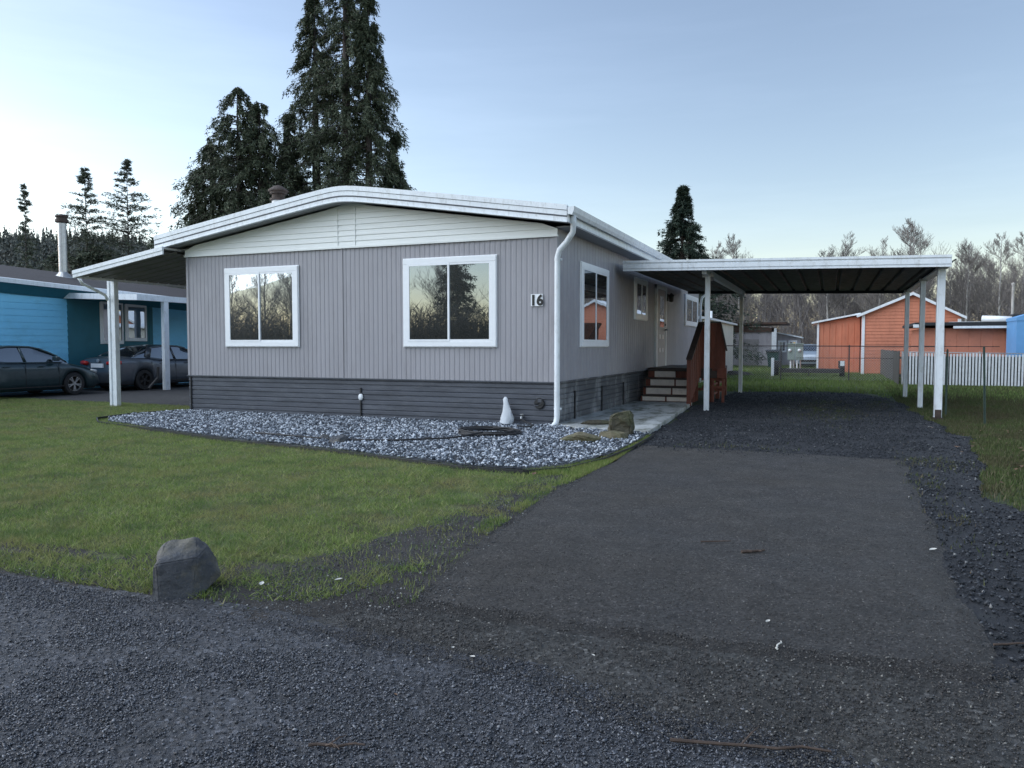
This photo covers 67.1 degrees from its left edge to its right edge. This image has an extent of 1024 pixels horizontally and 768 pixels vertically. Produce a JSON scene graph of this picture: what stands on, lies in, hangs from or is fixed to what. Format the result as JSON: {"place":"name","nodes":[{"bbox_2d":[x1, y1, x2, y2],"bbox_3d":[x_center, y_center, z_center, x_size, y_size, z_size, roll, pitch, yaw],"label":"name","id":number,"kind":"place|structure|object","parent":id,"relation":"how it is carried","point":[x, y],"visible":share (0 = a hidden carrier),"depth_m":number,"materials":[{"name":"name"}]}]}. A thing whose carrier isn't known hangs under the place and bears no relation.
{"place":"outdoors","nodes":[
{"label":"outdoors","id":0,"kind":"place"},
{"bbox_2d":[0,214,187,392],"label":"blue house","id":1,"kind":"structure","parent":0,"point":[38,310],"depth_m":25.55,"materials":[{"name":"teal wood"}]},
{"bbox_2d":[99,301,123,343],"bbox_3d":[-13.772,-2.119,26.587,0.055,1.480,0.930,1,3,22],"label":"window","id":2,"kind":"structure","parent":1,"relation":"in","point":[103,309],"depth_m":26.34,"materials":[{"name":"plastic"}]},
{"bbox_2d":[124,304,146,340],"bbox_3d":[-13.391,-2.191,27.509,0.055,1.330,0.930,1,3,22],"label":"window","id":3,"kind":"structure","parent":1,"relation":"in","point":[135,315],"depth_m":27.47,"materials":[{"name":"plastic"}]},
{"bbox_2d":[0,382,189,405],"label":"side driveway","id":4,"kind":"structure","parent":0,"point":[174,395],"depth_m":22.13,"materials":[{"name":"grey asphalt"}]},
{"bbox_2d":[0,345,99,394],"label":"parked car","id":5,"kind":"object","parent":4,"relation":"on","point":[29,369],"visible":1,"depth_m":21.50,"materials":[{"name":"black paint"}]},
{"bbox_2d":[64,293,186,389],"bbox_3d":[-11.295,-1.553,28.463,3.210,3.130,8.900,1,3,22],"label":"blue house awning","id":6,"kind":"object","parent":4,"relation":"on","point":[164,300],"visible":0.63,"depth_m":24.73,"materials":[{"name":"white metal"}]},
{"bbox_2d":[72,246,185,405],"bbox_3d":[-7.679,-1.267,19.058,2.855,3.508,5.000,1,3,22],"label":"side awning","id":7,"kind":"object","parent":4,"relation":"on","point":[162,266],"visible":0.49,"depth_m":18.03,"materials":[{"name":"white metal"}]},
{"bbox_2d":[80,344,188,389],"bbox_3d":[-12.129,-0.616,26.340,2.040,1.472,4.724,1,3,22],"label":"parked car","id":8,"kind":"object","parent":4,"relation":"on","point":[139,364],"visible":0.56,"depth_m":24.96,"materials":[{"name":"grey metal"}]},
{"bbox_2d":[0,541,295,620],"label":"dirt verge","id":9,"kind":"structure","parent":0,"point":[243,590],"depth_m":4.79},
{"bbox_2d":[151,537,220,600],"bbox_3d":[-1.905,1.082,4.514,0.381,0.348,0.290,-1,3,-24],"label":"boulder","id":10,"kind":"object","parent":9,"relation":"on","point":[184,568],"visible":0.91,"depth_m":4.43,"materials":[{"name":"stone"}]},
{"bbox_2d":[0,396,639,608],"bbox_3d":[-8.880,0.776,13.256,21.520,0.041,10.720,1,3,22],"label":"lawn","id":11,"kind":"structure","parent":0,"point":[371,514],"depth_m":7.47,"materials":[{"name":"plant"}]},
{"bbox_2d":[96,410,654,473],"bbox_3d":[-3.402,0.790,12.604,10.848,0.060,4.256,1,3,25],"label":"lawn edging","id":12,"kind":"object","parent":11,"relation":"on","point":[408,460],"visible":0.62,"depth_m":10.12,"materials":[{"name":"black plastic"}]},
{"bbox_2d":[108,409,648,468],"bbox_3d":[-3.280,0.749,12.679,10.526,0.113,4.669,1,3,22],"label":"white rock bed","id":13,"kind":"object","parent":11,"relation":"on","point":[200,421],"visible":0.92,"depth_m":12.07,"materials":[{"name":"grey gravel"}]},
{"bbox_2d":[329,435,348,443],"bbox_3d":[-2.493,0.817,11.142,0.243,0.169,0.263,1,3,16],"label":"rock","id":14,"kind":"object","parent":13,"relation":"on","point":[338,438],"visible":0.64,"depth_m":11.07,"materials":[{"name":"stone"}]},
{"bbox_2d":[255,419,533,440],"bbox_3d":[-1.622,0.729,12.008,4.462,0.111,1.813,-1,3,-20],"label":"garden hose","id":15,"kind":"object","parent":13,"relation":"on","point":[466,431],"visible":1,"depth_m":11.81,"materials":[{"name":"black rubber"}]},
{"bbox_2d":[500,397,513,423],"bbox_3d":[-0.102,0.466,13.671,0.300,0.470,0.149,1,3,22],"label":"traffic cone","id":16,"kind":"object","parent":13,"relation":"on","point":[507,417],"visible":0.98,"depth_m":13.64,"materials":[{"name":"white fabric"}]},
{"bbox_2d":[560,432,600,442],"bbox_3d":[1.002,0.790,11.276,0.611,0.183,0.274,0,3,5],"label":"flat rock","id":17,"kind":"object","parent":13,"relation":"on","point":[581,436],"visible":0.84,"depth_m":11.18,"materials":[{"name":"beige stone"}]},
{"bbox_2d":[580,420,608,424],"bbox_3d":[1.472,0.674,13.409,0.561,0.105,0.202,0,3,-6],"label":"thin rock","id":18,"kind":"object","parent":13,"relation":"on","point":[596,422],"visible":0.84,"depth_m":13.34,"materials":[{"name":"stone"}]},
{"bbox_2d":[599,430,627,439],"bbox_3d":[1.530,0.776,11.641,0.407,0.126,0.248,2,4,37],"label":"rock slab","id":19,"kind":"object","parent":13,"relation":"on","point":[611,434],"visible":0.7,"depth_m":11.55,"materials":[{"name":"beige stone"}]},
{"bbox_2d":[608,410,634,434],"bbox_3d":[1.712,0.625,12.063,0.427,0.428,0.302,0,3,-6],"label":"moss covered rock","id":20,"kind":"object","parent":13,"relation":"on","point":[622,421],"visible":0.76,"depth_m":11.95,"materials":[{"name":"stone"}]},
{"bbox_2d":[251,475,578,618],"bbox_3d":[-0.288,1.126,6.241,1.260,0.029,4.800,1,3,22],"label":"dirt strip","id":21,"kind":"object","parent":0,"point":[396,549],"visible":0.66,"depth_m":5.09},
{"bbox_2d":[253,474,579,617],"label":"dirt pebbles","id":22,"kind":"object","parent":21,"relation":"on","point":[358,585],"visible":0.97,"depth_m":5.10,"materials":[{"name":"grey gravel"}]},
{"bbox_2d":[0,571,884,767],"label":"road edge","id":23,"kind":"object","parent":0,"point":[232,702],"visible":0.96,"depth_m":3.13,"materials":[{"name":"gravel"}]},
{"bbox_2d":[308,735,364,749],"bbox_3d":[-0.621,1.277,2.736,0.188,0.022,0.090,-1,3,-23],"label":"stick","id":24,"kind":"object","parent":23,"relation":"on","point":[332,744],"visible":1,"depth_m":2.74,"materials":[{"name":"wood"}]},
{"bbox_2d":[0,573,961,767],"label":"road chipseal","id":25,"kind":"object","parent":23,"relation":"on","point":[277,745],"visible":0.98,"depth_m":3.05,"materials":[{"name":"gravel"}]},
{"bbox_2d":[0,475,1023,767],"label":"road edge chips","id":26,"kind":"object","parent":23,"relation":"on","point":[464,643],"visible":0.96,"depth_m":3.67,"materials":[{"name":"grey gravel"}]},
{"bbox_2d":[670,726,830,752],"bbox_3d":[0.850,1.274,2.794,0.552,0.023,0.142,0,3,8],"label":"stick","id":27,"kind":"object","parent":23,"relation":"on","point":[680,740],"visible":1,"depth_m":2.74,"materials":[{"name":"wood"}]},
{"bbox_2d":[0,0,1023,333],"label":"sky","id":28,"kind":"structure","parent":0,"point":[794,127],"materials":[{"name":"blue"}]},
{"bbox_2d":[85,365,1023,510],"bbox_3d":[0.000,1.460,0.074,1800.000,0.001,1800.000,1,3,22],"label":"ground","id":29,"kind":"structure","parent":0,"point":[700,398],"depth_m":20.36,"materials":[{"name":"grey gravel"}]},
{"bbox_2d":[10,183,41,268],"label":"fir tree","id":30,"kind":"object","parent":29,"relation":"on","point":[24,195],"visible":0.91,"depth_m":87.17,"materials":[{"name":"green plant"}]},
{"bbox_2d":[41,251,73,271],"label":"evergreen tree","id":31,"kind":"object","parent":29,"relation":"on","point":[50,258],"visible":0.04,"depth_m":75.36,"materials":[{"name":"green plant"}]},
{"bbox_2d":[35,166,127,272],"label":"fir tree","id":32,"kind":"object","parent":29,"relation":"on","point":[83,176],"visible":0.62,"depth_m":69.39,"materials":[{"name":"green plant"}]},
{"bbox_2d":[68,243,113,273],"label":"evergreen tree","id":33,"kind":"object","parent":29,"relation":"on","point":[91,260],"visible":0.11,"depth_m":69.72,"materials":[{"name":"green plant"}]},
{"bbox_2d":[73,158,162,260],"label":"fir tree","id":34,"kind":"object","parent":29,"relation":"on","point":[127,169],"visible":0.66,"depth_m":68.89,"materials":[{"name":"green plant"}]},
{"bbox_2d":[147,236,153,248],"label":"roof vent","id":35,"kind":"object","parent":29,"relation":"on","point":[150,245],"visible":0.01,"depth_m":67.80,"materials":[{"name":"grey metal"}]},
{"bbox_2d":[167,86,307,288],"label":"cedar tree","id":36,"kind":"object","parent":29,"relation":"on","point":[224,172],"visible":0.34,"depth_m":40.56,"materials":[{"name":"green plant"}]},
{"bbox_2d":[265,0,416,201],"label":"cedar tree","id":37,"kind":"object","parent":29,"relation":"on","point":[326,97],"visible":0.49,"depth_m":40.60,"materials":[{"name":"green plant"}]},
{"bbox_2d":[154,185,704,425],"bbox_3d":[-0.170,-2.320,22.114,9.365,5.318,16.275,1,3,22],"label":"mobile home","id":38,"kind":"object","parent":29,"relation":"on","point":[363,301],"visible":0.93,"depth_m":14.91,"materials":[{"name":"grey metal"}]},
{"bbox_2d":[224,265,299,346],"bbox_3d":[-5.135,-1.574,15.797,1.890,1.640,0.055,1,3,22],"label":"window","id":39,"kind":"structure","parent":38,"relation":"in","point":[262,304],"depth_m":15.77,"materials":[{"name":"glass"}]},
{"bbox_2d":[403,254,497,347],"bbox_3d":[-1.160,-1.501,14.159,1.930,1.660,0.055,1,3,22],"label":"window","id":40,"kind":"structure","parent":38,"relation":"in","point":[451,301],"depth_m":14.13,"materials":[{"name":"glass"}]},
{"bbox_2d":[579,261,608,346],"bbox_3d":[1.674,-1.554,15.503,0.055,1.630,1.980,1,3,22],"label":"window","id":41,"kind":"structure","parent":38,"relation":"in","point":[593,280],"depth_m":15.32,"materials":[{"name":"glass"}]},
{"bbox_2d":[634,277,647,320],"bbox_3d":[3.217,-2.103,19.224,0.055,1.030,1.380,1,3,22],"label":"window","id":42,"kind":"structure","parent":38,"relation":"in","point":[640,285],"depth_m":19.10,"materials":[{"name":"plastic"}]},
{"bbox_2d":[657,289,667,366],"bbox_3d":[4.187,-1.556,21.478,0.125,2.120,1.100,1,3,22],"label":"door","id":43,"kind":"structure","parent":38,"relation":"in","point":[661,293],"depth_m":21.51,"materials":[{"name":"white wood"}]},
{"bbox_2d":[684,294,697,326],"bbox_3d":[6.104,-2.471,26.218,0.055,1.040,2.530,1,3,22],"label":"window","id":44,"kind":"structure","parent":38,"relation":"in","point":[691,302],"depth_m":25.95,"materials":[{"name":"plastic"}]},
{"bbox_2d":[641,321,727,405],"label":"porch steps","id":45,"kind":"structure","parent":29,"relation":"on","point":[672,383],"depth_m":19.36,"materials":[{"name":"brown wood"}]},
{"bbox_2d":[656,185,772,364],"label":"spruce tree","id":46,"kind":"object","parent":29,"relation":"on","point":[687,244],"visible":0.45,"depth_m":51.03,"materials":[{"name":"green plant"}]},
{"bbox_2d":[701,240,730,318],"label":"bare tree","id":47,"kind":"object","parent":29,"relation":"on","point":[719,253],"visible":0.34,"depth_m":76.47,"materials":[{"name":"plant"}]},
{"bbox_2d":[698,311,737,381],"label":"cream building","id":48,"kind":"structure","parent":29,"relation":"on","point":[727,326],"depth_m":37.32,"materials":[{"name":"white wood"}]},
{"bbox_2d":[713,294,759,322],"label":"bare tree","id":49,"kind":"object","parent":29,"relation":"on","point":[749,302],"visible":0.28,"depth_m":68.47,"materials":[{"name":"plant"}]},
{"bbox_2d":[720,233,754,321],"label":"bare tree","id":50,"kind":"object","parent":29,"relation":"on","point":[732,247],"visible":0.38,"depth_m":71.60,"materials":[{"name":"grey plant"}]},
{"bbox_2d":[718,294,772,322],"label":"bare tree","id":51,"kind":"object","parent":29,"relation":"on","point":[752,307],"visible":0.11,"depth_m":76.72,"materials":[{"name":"plant"}]},
{"bbox_2d":[733,322,789,365],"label":"weathered shed","id":52,"kind":"structure","parent":29,"relation":"on","point":[763,337],"depth_m":53.46,"materials":[{"name":"grey wood"}]},
{"bbox_2d":[743,339,758,365],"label":"door","id":53,"kind":"structure","parent":52,"relation":"in","point":[752,341],"depth_m":53.62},
{"bbox_2d":[771,358,773,375],"bbox_3d":[12.168,-0.795,36.049,0.130,0.850,0.120,1,3,22],"label":"marker post","id":54,"kind":"object","parent":29,"relation":"on","point":[772,366],"visible":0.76,"depth_m":35.99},
{"bbox_2d":[766,350,779,366],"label":"wheeled bin","id":55,"kind":"object","parent":29,"relation":"on","point":[775,352],"visible":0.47,"depth_m":48.53,"materials":[{"name":"green plastic"}]},
{"bbox_2d":[757,294,790,327],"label":"bare tree","id":56,"kind":"object","parent":29,"relation":"on","point":[766,307],"visible":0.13,"depth_m":82.65,"materials":[{"name":"brown plant"}]},
{"bbox_2d":[766,294,792,332],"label":"bare tree","id":57,"kind":"object","parent":29,"relation":"on","point":[779,296],"visible":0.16,"depth_m":78.94,"materials":[{"name":"brown plant"}]},
{"bbox_2d":[776,332,802,365],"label":"gray shed","id":58,"kind":"structure","parent":29,"relation":"on","point":[783,339],"depth_m":54.68,"materials":[{"name":"grey wood"}]},
{"bbox_2d":[778,341,786,351],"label":"window","id":59,"kind":"structure","parent":58,"relation":"in","point":[779,342],"depth_m":54.72,"materials":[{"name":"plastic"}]},
{"bbox_2d":[787,343,803,367],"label":"meter cabinet","id":60,"kind":"object","parent":29,"relation":"on","point":[799,352],"visible":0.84,"depth_m":43.11,"materials":[{"name":"grey metal"}]},
{"bbox_2d":[769,294,824,335],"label":"bare tree","id":61,"kind":"object","parent":29,"relation":"on","point":[800,301],"visible":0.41,"depth_m":74.96,"materials":[{"name":"plant"}]},
{"bbox_2d":[794,344,816,366],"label":"parked car","id":62,"kind":"object","parent":29,"relation":"on","point":[812,354],"visible":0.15,"depth_m":49.08,"materials":[{"name":"silver metal"}]},
{"bbox_2d":[774,360,844,376],"bbox_3d":[13.711,-0.688,35.718,3.100,0.770,2.284,1,3,22],"label":"flatbed trailer","id":63,"kind":"object","parent":29,"relation":"on","point":[808,370],"visible":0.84,"depth_m":35.73,"materials":[{"name":"black metal"}]},
{"bbox_2d":[806,294,836,319],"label":"bare tree","id":64,"kind":"object","parent":29,"relation":"on","point":[821,306],"visible":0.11,"depth_m":79.89,"materials":[{"name":"plant"}]},
{"bbox_2d":[808,245,847,318],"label":"bare tree","id":65,"kind":"object","parent":29,"relation":"on","point":[827,303],"visible":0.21,"depth_m":66.69,"materials":[{"name":"plant"}]},
{"bbox_2d":[812,313,859,372],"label":"orange lean to","id":66,"kind":"object","parent":29,"relation":"on","point":[841,331],"visible":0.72,"depth_m":40.63,"materials":[{"name":"orange wood"}]},
{"bbox_2d":[818,294,861,317],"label":"bare tree","id":67,"kind":"object","parent":29,"relation":"on","point":[841,307],"visible":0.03,"depth_m":78.90,"materials":[{"name":"plant"}]},
{"bbox_2d":[822,231,866,316],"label":"bare tree","id":68,"kind":"object","parent":29,"relation":"on","point":[845,252],"visible":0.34,"depth_m":69.89,"materials":[{"name":"plant"}]},
{"bbox_2d":[698,364,1023,401],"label":"back grass","id":69,"kind":"structure","parent":29,"relation":"on","point":[803,380],"depth_m":27.33,"materials":[{"name":"green plant"}]},
{"bbox_2d":[727,371,754,375],"bbox_3d":[10.867,-0.438,37.105,1.819,0.406,0.876,1,3,22],"label":"dirt mound","id":70,"kind":"object","parent":69,"relation":"on","point":[733,373],"visible":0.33,"depth_m":36.92,"materials":[{"name":"black soil"}]},
{"bbox_2d":[726,345,999,380],"bbox_3d":[13.599,-0.850,31.184,10.426,1.450,0.077,1,3,22],"label":"chain link fence","id":71,"kind":"object","parent":29,"relation":"on","point":[848,361],"visible":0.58,"depth_m":31.46,"materials":[{"name":"black metal"}]},
{"bbox_2d":[702,253,1023,343],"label":"thicket","id":72,"kind":"object","parent":29,"relation":"on","point":[809,336],"visible":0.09,"depth_m":72.25,"materials":[{"name":"plant"}]},
{"bbox_2d":[843,293,886,313],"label":"bare tree","id":73,"kind":"object","parent":29,"relation":"on","point":[859,309],"visible":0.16,"depth_m":68.82,"materials":[{"name":"plant"}]},
{"bbox_2d":[849,238,904,311],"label":"bare tree","id":74,"kind":"object","parent":29,"relation":"on","point":[877,299],"visible":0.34,"depth_m":62.70,"materials":[{"name":"plant"}]},
{"bbox_2d":[880,349,901,383],"bbox_3d":[16.694,-0.915,34.359,0.080,1.220,13.860,1,3,22],"label":"board fence","id":75,"kind":"object","parent":29,"relation":"on","point":[895,363],"visible":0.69,"depth_m":31.33,"materials":[{"name":"grey wood"}]},
{"bbox_2d":[856,292,966,373],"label":"orange house","id":76,"kind":"structure","parent":29,"relation":"on","point":[882,325],"depth_m":38.07,"materials":[{"name":"orange wood"}]},
{"bbox_2d":[878,218,955,299],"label":"bare tree","id":77,"kind":"object","parent":29,"relation":"on","point":[904,231],"visible":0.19,"depth_m":66.44,"materials":[{"name":"plant"}]},
{"bbox_2d":[945,349,948,414],"bbox_3d":[8.857,-0.029,15.733,0.037,1.370,0.037,-1,3,-23],"label":"metal fence post","id":78,"kind":"object","parent":29,"relation":"on","point":[946,383],"visible":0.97,"depth_m":15.72,"materials":[{"name":"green metal"}]},
{"bbox_2d":[929,270,965,310],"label":"bare tree","id":79,"kind":"object","parent":29,"relation":"on","point":[948,286],"visible":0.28,"depth_m":68.18,"materials":[{"name":"plant"}]},
{"bbox_2d":[902,314,1021,356],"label":"salmon shed","id":80,"kind":"structure","parent":29,"relation":"on","point":[989,331],"depth_m":29.50,"materials":[{"name":"orange wood"}]},
{"bbox_2d":[901,351,1023,385],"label":"slat fence","id":81,"kind":"object","parent":29,"relation":"on","point":[1000,370],"visible":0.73,"depth_m":26.94,"materials":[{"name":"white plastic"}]},
{"bbox_2d":[934,244,995,321],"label":"bare tree","id":82,"kind":"object","parent":29,"relation":"on","point":[970,281],"visible":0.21,"depth_m":72.52,"materials":[{"name":"plant"}]},
{"bbox_2d":[946,239,997,321],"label":"bare tree","id":83,"kind":"object","parent":29,"relation":"on","point":[970,263],"visible":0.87,"depth_m":62.46,"materials":[{"name":"plant"}]},
{"bbox_2d":[932,427,1023,482],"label":"leaf litter","id":84,"kind":"object","parent":29,"relation":"on","point":[999,438],"visible":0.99,"depth_m":10.54,"materials":[{"name":"brown plant"}]},
{"bbox_2d":[983,347,985,423],"bbox_3d":[8.575,0.033,14.015,0.088,1.421,0.039,1,3,22],"label":"metal fence post","id":85,"kind":"object","parent":29,"relation":"on","point":[984,392],"visible":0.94,"depth_m":14.01,"materials":[{"name":"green metal"}]},
{"bbox_2d":[949,232,1023,315],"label":"bare tree","id":86,"kind":"object","parent":29,"relation":"on","point":[1000,294],"visible":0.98,"depth_m":59.81,"materials":[{"name":"grey plant"}]},
{"bbox_2d":[960,259,1022,319],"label":"bare tree","id":87,"kind":"object","parent":29,"relation":"on","point":[973,306],"visible":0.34,"depth_m":67.57,"materials":[{"name":"plant"}]},
{"bbox_2d":[986,232,1023,312],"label":"bare tree","id":88,"kind":"object","parent":29,"relation":"on","point":[1020,266],"visible":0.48,"depth_m":73.96,"materials":[{"name":"plant"}]},
{"bbox_2d":[991,267,1021,315],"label":"bare tree","id":89,"kind":"object","parent":29,"relation":"on","point":[1010,292],"visible":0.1,"depth_m":78.86,"materials":[{"name":"plant"}]},
{"bbox_2d":[1011,283,1014,313],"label":"utility pole","id":90,"kind":"object","parent":29,"relation":"on","point":[1012,298],"visible":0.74,"depth_m":44.18,"materials":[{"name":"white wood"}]},
{"bbox_2d":[1006,314,1023,356],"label":"blue shed","id":91,"kind":"structure","parent":29,"relation":"on","point":[1015,336],"depth_m":27.15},
{"bbox_2d":[558,401,691,435],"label":"concrete path","id":92,"kind":"structure","parent":0,"point":[650,417],"depth_m":15.29,"materials":[{"name":"grey concrete"}]},
{"bbox_2d":[248,590,1023,767],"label":"driveway apron","id":93,"kind":"object","parent":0,"point":[621,669],"visible":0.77,"depth_m":3.20,"materials":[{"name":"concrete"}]},
{"bbox_2d":[400,445,997,683],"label":"driveway","id":94,"kind":"structure","parent":0,"point":[603,502],"depth_m":5.10,"materials":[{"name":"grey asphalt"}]},
{"bbox_2d":[255,434,651,606],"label":"driveway edge grass","id":95,"kind":"structure","parent":94,"relation":"on","point":[574,472],"depth_m":6.95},
{"bbox_2d":[741,549,764,552],"bbox_3d":[1.665,1.152,5.316,0.173,0.023,0.034,0,3,-9],"label":"stick","id":96,"kind":"object","parent":94,"relation":"on","point":[750,551],"visible":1,"depth_m":5.31,"materials":[{"name":"brown wood"}]},
{"bbox_2d":[635,444,949,572],"bbox_3d":[2.367,1.019,7.924,3.368,0.030,5.501,1,3,22],"label":"gravel spill","id":97,"kind":"object","parent":94,"relation":"on","point":[902,464],"visible":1,"depth_m":10.00,"materials":[{"name":"grey gravel"}]},
{"bbox_2d":[624,390,1023,719],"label":"gravel drive","id":98,"kind":"structure","parent":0,"point":[1011,650],"depth_m":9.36,"materials":[{"name":"grey gravel"}]},
{"bbox_2d":[623,254,956,419],"bbox_3d":[6.958,-1.178,19.536,6.390,3.282,8.350,1,3,22],"label":"carport","id":99,"kind":"object","parent":98,"relation":"on","point":[907,275],"visible":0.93,"depth_m":17.25,"materials":[{"name":"white metal"}]},
{"bbox_2d":[674,395,1007,585],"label":"gravel drive tufts","id":100,"kind":"object","parent":98,"relation":"on","point":[836,416],"visible":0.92,"depth_m":9.91,"materials":[{"name":"green plant"}]},
{"bbox_2d":[993,642,1023,645],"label":"stick","id":101,"kind":"object","parent":98,"relation":"on","point":[999,644],"visible":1,"depth_m":3.66,"materials":[{"name":"wood"}]},
{"bbox_2d":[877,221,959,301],"bbox_3d":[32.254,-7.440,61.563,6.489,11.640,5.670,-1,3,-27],"label":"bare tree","id":102,"kind":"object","parent":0,"point":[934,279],"visible":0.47,"depth_m":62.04,"materials":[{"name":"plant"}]},
{"bbox_2d":[883,384,1023,510],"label":"side yard grass","id":103,"kind":"structure","parent":0,"point":[984,441],"depth_m":13.43,"materials":[{"name":"green plant"}]},
{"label":"hill","id":104,"kind":"structure","parent":0,"visible":0},
{"bbox_2d":[0,225,149,269],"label":"hill forest","id":105,"kind":"object","parent":104,"relation":"on","point":[48,245],"visible":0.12,"depth_m":130.68,"materials":[{"name":"green plant"}]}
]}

